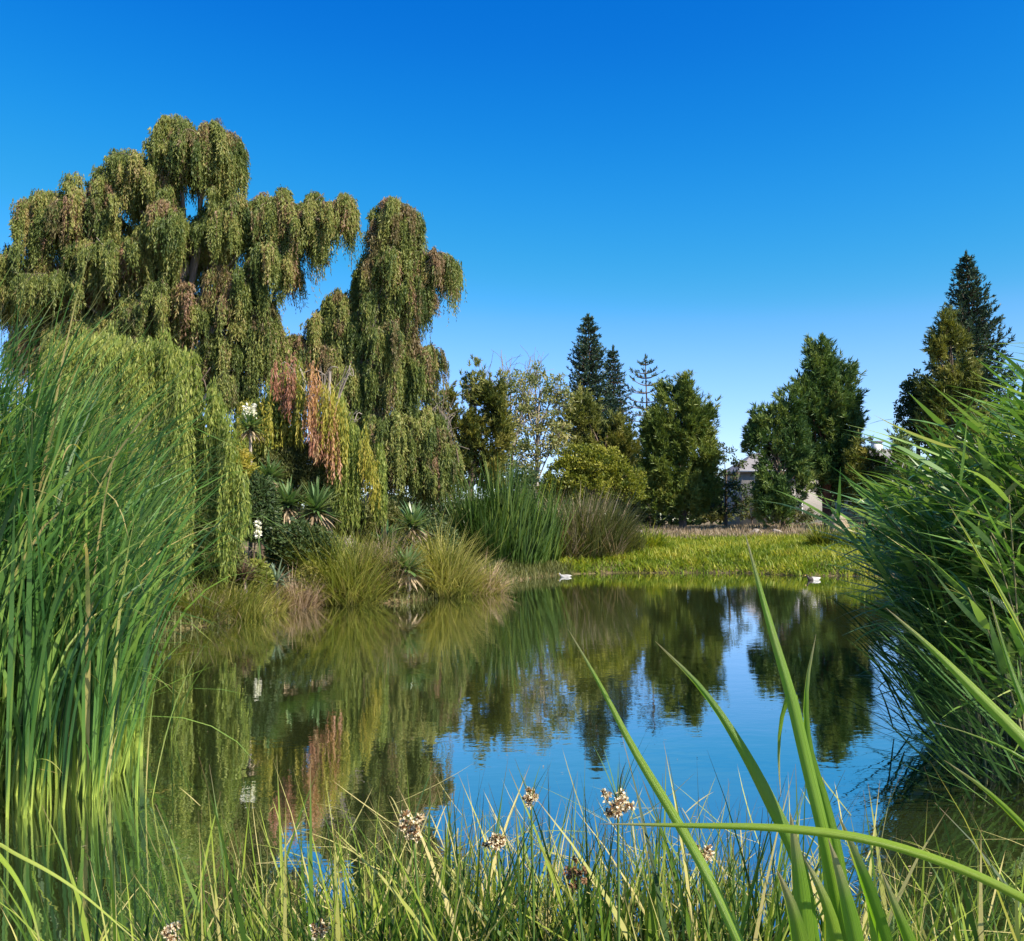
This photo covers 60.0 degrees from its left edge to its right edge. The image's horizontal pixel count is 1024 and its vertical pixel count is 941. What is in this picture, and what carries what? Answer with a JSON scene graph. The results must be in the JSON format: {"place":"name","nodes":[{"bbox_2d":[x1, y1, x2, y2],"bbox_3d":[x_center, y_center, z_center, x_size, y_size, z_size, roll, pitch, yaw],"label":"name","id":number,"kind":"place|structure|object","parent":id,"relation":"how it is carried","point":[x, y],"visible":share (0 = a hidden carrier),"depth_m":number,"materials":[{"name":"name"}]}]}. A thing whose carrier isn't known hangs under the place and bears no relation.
{"place":"outdoors","nodes":[
{"label":"outdoors","id":0,"kind":"place"},
{"bbox_2d":[260,517,342,572],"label":"bank shrub","id":1,"kind":"object","parent":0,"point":[298,528],"visible":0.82,"depth_m":20.29,"materials":[{"name":"green plant"}]},
{"bbox_2d":[76,606,910,919],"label":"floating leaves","id":2,"kind":"object","parent":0,"point":[534,802],"visible":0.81,"depth_m":5.36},
{"bbox_2d":[0,573,1023,940],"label":"pond water","id":3,"kind":"structure","parent":0,"point":[364,701],"depth_m":7.25,"materials":[{"name":"liquid"}]},
{"bbox_2d":[89,628,150,812],"bbox_3d":[-2.441,1.598,5.606,0.309,1.223,0.763,2,-5,-44],"label":"reed shoot","id":4,"kind":"object","parent":3,"relation":"on","point":[106,766],"visible":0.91,"depth_m":5.62,"materials":[{"name":"green plant"}]},
{"bbox_2d":[92,621,190,779],"bbox_3d":[-2.604,1.615,6.234,0.560,1.267,1.158,-3,-4,35],"label":"reed shoot","id":5,"kind":"object","parent":3,"relation":"on","point":[120,770],"visible":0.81,"depth_m":6.38,"materials":[{"name":"green plant"}]},
{"bbox_2d":[132,625,215,800],"bbox_3d":[-2.180,1.593,5.768,0.665,1.245,0.452,-1,-3,0],"label":"reed shoot","id":6,"kind":"object","parent":3,"relation":"on","point":[138,757],"visible":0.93,"depth_m":5.83,"materials":[{"name":"green plant"}]},
{"bbox_2d":[163,656,204,740],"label":"reed shoot","id":7,"kind":"object","parent":3,"relation":"on","point":[173,699],"visible":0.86,"depth_m":7.50,"materials":[{"name":"green plant"}]},
{"bbox_2d":[211,859,302,940],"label":"sedge tuft","id":8,"kind":"object","parent":3,"relation":"in","point":[212,928],"visible":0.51,"depth_m":3.03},
{"bbox_2d":[390,807,524,928],"bbox_3d":[-0.201,1.605,3.049,0.516,0.913,0.594,-1,-3,0],"label":"sedge tuft","id":9,"kind":"object","parent":3,"relation":"in","point":[446,873],"visible":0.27,"depth_m":2.97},
{"bbox_2d":[423,777,593,939],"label":"sedge tuft","id":10,"kind":"object","parent":3,"relation":"in","point":[523,865],"visible":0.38,"depth_m":3.17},
{"bbox_2d":[542,833,599,940],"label":"flowering sedge","id":11,"kind":"object","parent":3,"relation":"in","point":[574,871],"visible":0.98,"depth_m":2.34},
{"bbox_2d":[599,821,753,939],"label":"sedge tuft","id":12,"kind":"object","parent":3,"relation":"in","point":[672,893],"visible":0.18,"depth_m":3.27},
{"bbox_2d":[605,890,750,940],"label":"sedge tuft","id":13,"kind":"object","parent":3,"relation":"in","point":[674,921],"visible":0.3,"depth_m":3.04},
{"bbox_2d":[804,574,820,579],"bbox_3d":[8.665,3.085,25.570,0.523,0.216,0.184,0,-3,-14],"label":"duck","id":14,"kind":"object","parent":3,"relation":"on","point":[813,578],"visible":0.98,"depth_m":25.50},
{"bbox_2d":[927,907,1023,940],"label":"sedge tuft","id":15,"kind":"object","parent":3,"relation":"in","point":[1003,936],"visible":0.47,"depth_m":3.09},
{"bbox_2d":[0,0,1023,522],"label":"sky","id":16,"kind":"structure","parent":0,"point":[719,185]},
{"bbox_2d":[153,520,1007,637],"bbox_3d":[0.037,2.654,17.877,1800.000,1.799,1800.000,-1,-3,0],"label":"ground","id":17,"kind":"structure","parent":0,"point":[397,600],"depth_m":29.66,"materials":[{"name":"soil"}]},
{"bbox_2d":[0,843,136,940],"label":"cattail plant","id":18,"kind":"object","parent":17,"relation":"on","point":[5,863],"visible":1,"depth_m":1.34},
{"bbox_2d":[6,317,253,595],"bbox_3d":[-7.750,-0.286,17.996,5.657,6.231,3.138,-1,-3,0],"label":"willow tree","id":19,"kind":"object","parent":17,"relation":"on","point":[171,362],"visible":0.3,"depth_m":17.08,"materials":[{"name":"green plant"}]},
{"bbox_2d":[0,245,298,818],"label":"reed bed","id":20,"kind":"object","parent":17,"relation":"on","point":[79,572],"visible":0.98,"depth_m":6.16,"materials":[{"name":"green plant"}]},
{"bbox_2d":[0,113,363,425],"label":"weeping tree","id":21,"kind":"object","parent":17,"relation":"on","point":[159,250],"visible":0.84,"depth_m":29.71,"materials":[{"name":"green plant"}]},
{"bbox_2d":[162,575,238,625],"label":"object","id":22,"kind":"object","parent":17,"relation":"on","point":[195,606],"visible":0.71,"depth_m":16.09,"materials":[{"name":"plant"}]},
{"bbox_2d":[187,543,254,592],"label":"bank shrub","id":23,"kind":"object","parent":17,"relation":"on","point":[242,557],"visible":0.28,"depth_m":17.45,"materials":[{"name":"green plant"}]},
{"bbox_2d":[185,556,298,621],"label":"grass tussock","id":24,"kind":"object","parent":17,"relation":"on","point":[246,610],"depth_m":16.86,"materials":[{"name":"plant"}]},
{"bbox_2d":[227,556,263,593],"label":"aloe plant","id":25,"kind":"object","parent":17,"relation":"on","point":[242,575],"visible":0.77,"depth_m":17.45,"materials":[{"name":"green plant"}]},
{"bbox_2d":[235,444,264,484],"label":"bank shrub","id":26,"kind":"object","parent":17,"relation":"on","point":[245,463],"visible":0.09,"depth_m":20.94,"materials":[{"name":"yellow plant"}]},
{"bbox_2d":[232,402,270,559],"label":"yucca plant","id":27,"kind":"object","parent":17,"relation":"on","point":[249,424],"visible":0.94,"depth_m":21.60,"materials":[{"name":"green plant"}]},
{"bbox_2d":[203,463,301,549],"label":"thicket","id":28,"kind":"object","parent":17,"relation":"on","point":[281,517],"depth_m":37.09,"materials":[{"name":"green plant"}]},
{"bbox_2d":[253,519,261,558],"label":"flowering plant","id":29,"kind":"object","parent":17,"relation":"on","point":[257,530],"visible":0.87,"depth_m":19.21,"materials":[{"name":"white plant"}]},
{"bbox_2d":[237,468,284,561],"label":"bank shrub","id":30,"kind":"object","parent":17,"relation":"on","point":[266,503],"visible":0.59,"depth_m":20.16,"materials":[{"name":"green plant"}]},
{"bbox_2d":[247,557,276,594],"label":"bank shrub","id":31,"kind":"object","parent":17,"relation":"on","point":[261,566],"visible":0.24,"depth_m":18.20,"materials":[{"name":"green plant"}]},
{"bbox_2d":[230,384,311,562],"bbox_3d":[-6.453,0.274,23.545,2.397,5.232,1.589,-1,-3,0],"label":"broadleaf bush","id":32,"kind":"object","parent":17,"relation":"on","point":[241,403],"visible":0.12,"depth_m":23.22,"materials":[{"name":"green plant"}]},
{"bbox_2d":[255,450,290,568],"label":"yucca plant","id":33,"kind":"object","parent":17,"relation":"on","point":[269,469],"visible":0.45,"depth_m":21.38,"materials":[{"name":"green plant"}]},
{"bbox_2d":[252,569,304,612],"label":"grass tussock","id":34,"kind":"object","parent":17,"relation":"on","point":[277,605],"depth_m":18.34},
{"bbox_2d":[264,559,300,601],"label":"strap leaf plant","id":35,"kind":"object","parent":17,"relation":"on","point":[277,576],"visible":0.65,"depth_m":18.57,"materials":[{"name":"green plant"}]},
{"bbox_2d":[274,476,313,579],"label":"yucca plant","id":36,"kind":"object","parent":17,"relation":"on","point":[287,498],"visible":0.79,"depth_m":21.05,"materials":[{"name":"green plant"}]},
{"bbox_2d":[261,440,332,516],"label":"green shrub","id":37,"kind":"object","parent":17,"relation":"on","point":[302,462],"visible":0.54,"depth_m":22.84,"materials":[{"name":"green plant"}]},
{"bbox_2d":[272,561,334,610],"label":"dry shrub","id":38,"kind":"object","parent":17,"relation":"on","point":[303,601],"visible":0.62,"depth_m":19.00,"materials":[{"name":"brown plant"}]},
{"bbox_2d":[284,559,334,605],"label":"bank shrub","id":39,"kind":"object","parent":17,"relation":"on","point":[298,574],"visible":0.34,"depth_m":19.62,"materials":[{"name":"green plant"}]},
{"bbox_2d":[231,345,390,533],"bbox_3d":[-5.335,-0.189,23.157,4.400,6.166,2.138,-1,-3,0],"label":"willow tree","id":40,"kind":"object","parent":17,"relation":"on","point":[333,429],"visible":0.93,"depth_m":22.68,"materials":[{"name":"green plant"}]},
{"bbox_2d":[290,477,344,528],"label":"yucca plant","id":41,"kind":"object","parent":17,"relation":"on","point":[316,502],"visible":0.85,"depth_m":21.12,"materials":[{"name":"green plant"}]},
{"bbox_2d":[296,504,371,570],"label":"grass tussock","id":42,"kind":"object","parent":17,"relation":"on","point":[345,537],"depth_m":22.14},
{"bbox_2d":[314,499,374,543],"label":"bank shrub","id":43,"kind":"object","parent":17,"relation":"on","point":[368,516],"visible":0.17,"depth_m":23.72,"materials":[{"name":"green plant"}]},
{"bbox_2d":[261,500,430,606],"bbox_3d":[-3.844,1.910,20.168,4.641,2.780,4.780,-1,-3,0],"label":"grass tussock","id":44,"kind":"object","parent":17,"relation":"on","point":[351,584],"depth_m":19.64,"materials":[{"name":"plant"}]},
{"bbox_2d":[305,482,396,514],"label":"thicket","id":45,"kind":"object","parent":17,"relation":"on","point":[360,496],"depth_m":36.01,"materials":[{"name":"green plant"}]},
{"bbox_2d":[132,549,577,634],"bbox_3d":[-6.848,2.687,22.932,11.375,1.126,21.783,-2,-4,23],"label":"grassy bank","id":46,"kind":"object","parent":17,"relation":"on","point":[523,570],"visible":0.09,"depth_m":21.14,"materials":[{"name":"green plant"}]},
{"bbox_2d":[340,522,406,563],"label":"grass tussock","id":47,"kind":"object","parent":17,"relation":"on","point":[366,542],"depth_m":22.17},
{"bbox_2d":[279,195,468,551],"bbox_3d":[-4.865,-3.176,31.393,6.476,13.102,3.218,-2,-3,16],"label":"weeping tree","id":48,"kind":"object","parent":17,"relation":"on","point":[371,325],"visible":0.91,"depth_m":30.73,"materials":[{"name":"green plant"}]},
{"bbox_2d":[350,496,406,544],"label":"bank shrub","id":49,"kind":"object","parent":17,"relation":"on","point":[392,510],"visible":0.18,"depth_m":24.26,"materials":[{"name":"green plant"}]},
{"bbox_2d":[342,520,429,596],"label":"yucca plant","id":50,"kind":"object","parent":17,"relation":"on","point":[392,578],"visible":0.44,"depth_m":20.36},
{"bbox_2d":[363,519,408,556],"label":"yucca plant","id":51,"kind":"object","parent":17,"relation":"on","point":[387,532],"visible":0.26,"depth_m":21.64,"materials":[{"name":"green plant"}]},
{"bbox_2d":[378,544,436,598],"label":"yucca plant","id":52,"kind":"object","parent":17,"relation":"on","point":[409,578],"visible":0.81,"depth_m":20.34,"materials":[{"name":"green plant"}]},
{"bbox_2d":[391,500,435,552],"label":"yucca plant","id":53,"kind":"object","parent":17,"relation":"on","point":[410,516],"visible":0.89,"depth_m":22.01,"materials":[{"name":"green plant"}]},
{"bbox_2d":[391,483,460,522],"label":"thicket","id":54,"kind":"object","parent":17,"relation":"on","point":[406,492],"visible":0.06,"depth_m":37.53,"materials":[{"name":"green plant"}]},
{"bbox_2d":[397,516,461,554],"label":"bank shrub","id":55,"kind":"object","parent":17,"relation":"on","point":[443,523],"visible":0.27,"depth_m":24.41,"materials":[{"name":"green plant"}]},
{"bbox_2d":[403,488,478,528],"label":"thicket","id":56,"kind":"object","parent":17,"relation":"on","point":[440,512],"visible":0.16,"depth_m":33.48,"materials":[{"name":"green plant"}]},
{"bbox_2d":[375,508,508,597],"bbox_3d":[-1.640,2.071,21.640,3.964,2.540,4.067,2,-5,-43],"label":"grass tussock","id":57,"kind":"object","parent":17,"relation":"on","point":[445,565],"depth_m":21.26,"materials":[{"name":"plant"}]},
{"bbox_2d":[425,376,467,501],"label":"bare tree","id":58,"kind":"object","parent":17,"relation":"on","point":[445,418],"visible":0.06,"depth_m":40.18,"materials":[{"name":"green plant"}]},
{"bbox_2d":[425,353,521,500],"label":"tree","id":59,"kind":"object","parent":17,"relation":"on","point":[493,422],"visible":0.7,"depth_m":45.75,"materials":[{"name":"green plant"}]},
{"bbox_2d":[459,546,526,595],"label":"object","id":60,"kind":"object","parent":17,"relation":"on","point":[494,588],"visible":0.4,"depth_m":22.19,"materials":[{"name":"brown plant"}]},
{"bbox_2d":[454,454,544,501],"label":"thicket","id":61,"kind":"object","parent":17,"relation":"on","point":[535,472],"visible":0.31,"depth_m":46.63,"materials":[{"name":"green plant"}]},
{"bbox_2d":[430,445,574,568],"bbox_3d":[-0.270,1.176,29.777,5.011,4.373,5.678,-1,-3,0],"label":"cattail clump","id":62,"kind":"object","parent":17,"relation":"on","point":[516,535],"visible":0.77,"depth_m":29.25,"materials":[{"name":"plant"}]},
{"bbox_2d":[0,734,1023,940],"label":"sedge bed","id":63,"kind":"object","parent":17,"relation":"on","point":[653,924],"visible":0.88,"depth_m":2.88,"materials":[{"name":"plant"}]},
{"bbox_2d":[150,890,205,940],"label":"flowering sedge","id":64,"kind":"object","parent":63,"relation":"on","point":[169,930],"visible":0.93,"depth_m":2.53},
{"bbox_2d":[294,899,333,940],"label":"flowering sedge","id":65,"kind":"object","parent":63,"relation":"on","point":[318,930],"visible":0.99,"depth_m":2.43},
{"bbox_2d":[398,752,467,940],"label":"flowering sedge","id":66,"kind":"object","parent":63,"relation":"on","point":[412,829],"visible":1,"depth_m":2.35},
{"bbox_2d":[479,801,515,940],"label":"flowering sedge","id":67,"kind":"object","parent":63,"relation":"on","point":[496,840],"visible":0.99,"depth_m":2.54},
{"bbox_2d":[518,765,549,940],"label":"flowering sedge","id":68,"kind":"object","parent":63,"relation":"on","point":[530,797],"visible":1,"depth_m":2.64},
{"bbox_2d":[673,816,714,933],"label":"flowering sedge","id":69,"kind":"object","parent":63,"relation":"on","point":[708,851],"visible":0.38,"depth_m":2.54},
{"bbox_2d":[474,346,552,464],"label":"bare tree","id":70,"kind":"object","parent":17,"relation":"on","point":[511,405],"visible":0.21,"depth_m":56.63,"materials":[{"name":"green plant"}]},
{"bbox_2d":[500,360,576,495],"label":"pale tree","id":71,"kind":"object","parent":17,"relation":"on","point":[554,440],"visible":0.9,"depth_m":50.04,"materials":[{"name":"green plant"}]},
{"bbox_2d":[512,460,582,565],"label":"cattail clump","id":72,"kind":"object","parent":17,"relation":"on","point":[555,553],"visible":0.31,"depth_m":30.79,"materials":[{"name":"plant"}]},
{"bbox_2d":[521,479,587,515],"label":"thicket","id":73,"kind":"object","parent":17,"relation":"on","point":[560,503],"visible":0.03,"depth_m":51.77,"materials":[{"name":"green plant"}]},
{"bbox_2d":[557,312,625,503],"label":"spruce tree","id":74,"kind":"object","parent":17,"relation":"on","point":[589,354],"visible":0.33,"depth_m":82.12,"materials":[{"name":"green plant"}]},
{"bbox_2d":[535,441,649,511],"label":"lime bush","id":75,"kind":"object","parent":17,"relation":"on","point":[587,461],"visible":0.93,"depth_m":41.66,"materials":[{"name":"green plant"}]},
{"bbox_2d":[552,381,650,524],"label":"pine tree","id":76,"kind":"object","parent":17,"relation":"on","point":[614,431],"visible":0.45,"depth_m":61.77,"materials":[{"name":"green plant"}]},
{"bbox_2d":[540,482,670,560],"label":"wispy shrub","id":77,"kind":"object","parent":17,"relation":"on","point":[600,531],"visible":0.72,"depth_m":31.82,"materials":[{"name":"green plant"}]},
{"bbox_2d":[597,345,640,515],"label":"spruce tree","id":78,"kind":"object","parent":17,"relation":"on","point":[612,376],"visible":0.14,"depth_m":84.20,"materials":[{"name":"green plant"}]},
{"bbox_2d":[594,741,649,940],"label":"flowering sedge","id":79,"kind":"object","parent":17,"relation":"on","point":[619,801],"visible":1,"depth_m":2.25,"materials":[{"name":"plant"}]},
{"bbox_2d":[280,481,971,527],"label":"distant wood","id":80,"kind":"object","parent":17,"relation":"on","point":[672,522],"visible":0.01,"depth_m":113.94,"materials":[{"name":"green plant"}]},
{"bbox_2d":[625,522,652,552],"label":"wispy shrub","id":81,"kind":"object","parent":17,"relation":"on","point":[640,547],"visible":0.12,"depth_m":33.57,"materials":[{"name":"green plant"}]},
{"bbox_2d":[611,354,670,525],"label":"thin pine","id":82,"kind":"object","parent":17,"relation":"on","point":[644,363],"visible":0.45,"depth_m":72.38,"materials":[{"name":"green plant"}]},
{"bbox_2d":[630,505,672,527],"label":"scrub bush","id":83,"kind":"object","parent":17,"relation":"on","point":[657,523],"visible":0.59,"depth_m":59.65,"materials":[{"name":"green plant"}]},
{"bbox_2d":[635,519,677,548],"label":"green bush","id":84,"kind":"object","parent":17,"relation":"on","point":[658,540],"visible":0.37,"depth_m":35.52,"materials":[{"name":"green plant"}]},
{"bbox_2d":[633,369,726,528],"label":"pine tree","id":85,"kind":"object","parent":17,"relation":"on","point":[679,431],"visible":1,"depth_m":56.33,"materials":[{"name":"green plant"}]},
{"bbox_2d":[688,506,735,523],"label":"scrub bush","id":86,"kind":"object","parent":17,"relation":"on","point":[712,516],"visible":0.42,"depth_m":62.60,"materials":[{"name":"green plant"}]},
{"bbox_2d":[707,441,753,525],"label":"slender tree","id":87,"kind":"object","parent":17,"relation":"on","point":[724,511],"visible":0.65,"depth_m":59.94,"materials":[{"name":"green plant"}]},
{"bbox_2d":[735,497,758,524],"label":"scrub bush","id":88,"kind":"object","parent":17,"relation":"on","point":[741,515],"visible":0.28,"depth_m":65.67,"materials":[{"name":"green plant"}]},
{"bbox_2d":[717,453,821,525],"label":"house","id":89,"kind":"structure","parent":17,"relation":"on","point":[745,477],"depth_m":88.04,"materials":[{"name":"paint"}]},
{"bbox_2d":[631,521,911,538],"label":"dry grass","id":90,"kind":"structure","parent":17,"relation":"on","point":[719,530],"depth_m":50.95,"materials":[{"name":"plant"}]},
{"bbox_2d":[740,380,817,528],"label":"pine tree","id":91,"kind":"object","parent":17,"relation":"on","point":[783,424],"visible":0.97,"depth_m":52.62,"materials":[{"name":"green plant"}]},
{"bbox_2d":[569,531,1023,940],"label":"cattail plant","id":92,"kind":"object","parent":17,"relation":"on","point":[841,916],"visible":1,"depth_m":1.04,"materials":[{"name":"plant"}]},
{"bbox_2d":[787,503,821,524],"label":"scrub bush","id":93,"kind":"object","parent":17,"relation":"on","point":[801,517],"visible":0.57,"depth_m":61.61,"materials":[{"name":"green plant"}]},
{"bbox_2d":[791,515,846,545],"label":"green bush","id":94,"kind":"object","parent":17,"relation":"on","point":[816,538],"visible":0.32,"depth_m":34.56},
{"bbox_2d":[781,332,872,527],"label":"pine tree","id":95,"kind":"object","parent":17,"relation":"on","point":[833,409],"visible":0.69,"depth_m":53.50,"materials":[{"name":"green plant"}]},
{"bbox_2d":[826,514,848,530],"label":"tree stump","id":96,"kind":"object","parent":17,"relation":"on","point":[844,523],"visible":0.08,"depth_m":47.51,"materials":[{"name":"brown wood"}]},
{"bbox_2d":[833,520,883,547],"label":"green bush","id":97,"kind":"object","parent":17,"relation":"on","point":[853,534],"visible":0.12,"depth_m":33.64,"materials":[{"name":"green plant"}]},
{"bbox_2d":[836,429,895,526],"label":"pine tree","id":98,"kind":"object","parent":17,"relation":"on","point":[854,459],"visible":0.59,"depth_m":51.65,"materials":[{"name":"green plant"}]},
{"bbox_2d":[835,441,931,523],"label":"house","id":99,"kind":"structure","parent":17,"relation":"on","point":[877,446],"depth_m":95.86,"materials":[{"name":"paint"}]},
{"bbox_2d":[750,343,1023,806],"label":"cane thicket","id":100,"kind":"object","parent":17,"relation":"on","point":[944,582],"visible":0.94,"depth_m":6.36,"materials":[{"name":"green plant"}]},
{"bbox_2d":[873,422,923,517],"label":"young pine","id":101,"kind":"object","parent":17,"relation":"on","point":[900,435],"visible":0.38,"depth_m":49.85,"materials":[{"name":"green plant"}]},
{"bbox_2d":[893,368,934,492],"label":"round tree","id":102,"kind":"object","parent":17,"relation":"on","point":[909,404],"visible":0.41,"depth_m":52.12,"materials":[{"name":"green plant"}]},
{"bbox_2d":[886,505,1023,830],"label":"cattail plant","id":103,"kind":"object","parent":17,"relation":"on","point":[1011,727],"visible":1,"depth_m":1.23,"materials":[{"name":"plant"}]},
{"bbox_2d":[906,302,1005,487],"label":"pine tree","id":104,"kind":"object","parent":17,"relation":"on","point":[950,329],"visible":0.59,"depth_m":50.02,"materials":[{"name":"green plant"}]},
{"bbox_2d":[921,251,1023,493],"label":"fir tree","id":105,"kind":"object","parent":17,"relation":"on","point":[966,295],"visible":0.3,"depth_m":65.74,"materials":[{"name":"green plant"}]},
{"bbox_2d":[558,531,901,575],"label":"bank grass","id":106,"kind":"structure","parent":0,"point":[778,548],"depth_m":30.99,"materials":[{"name":"plant"}]}
]}

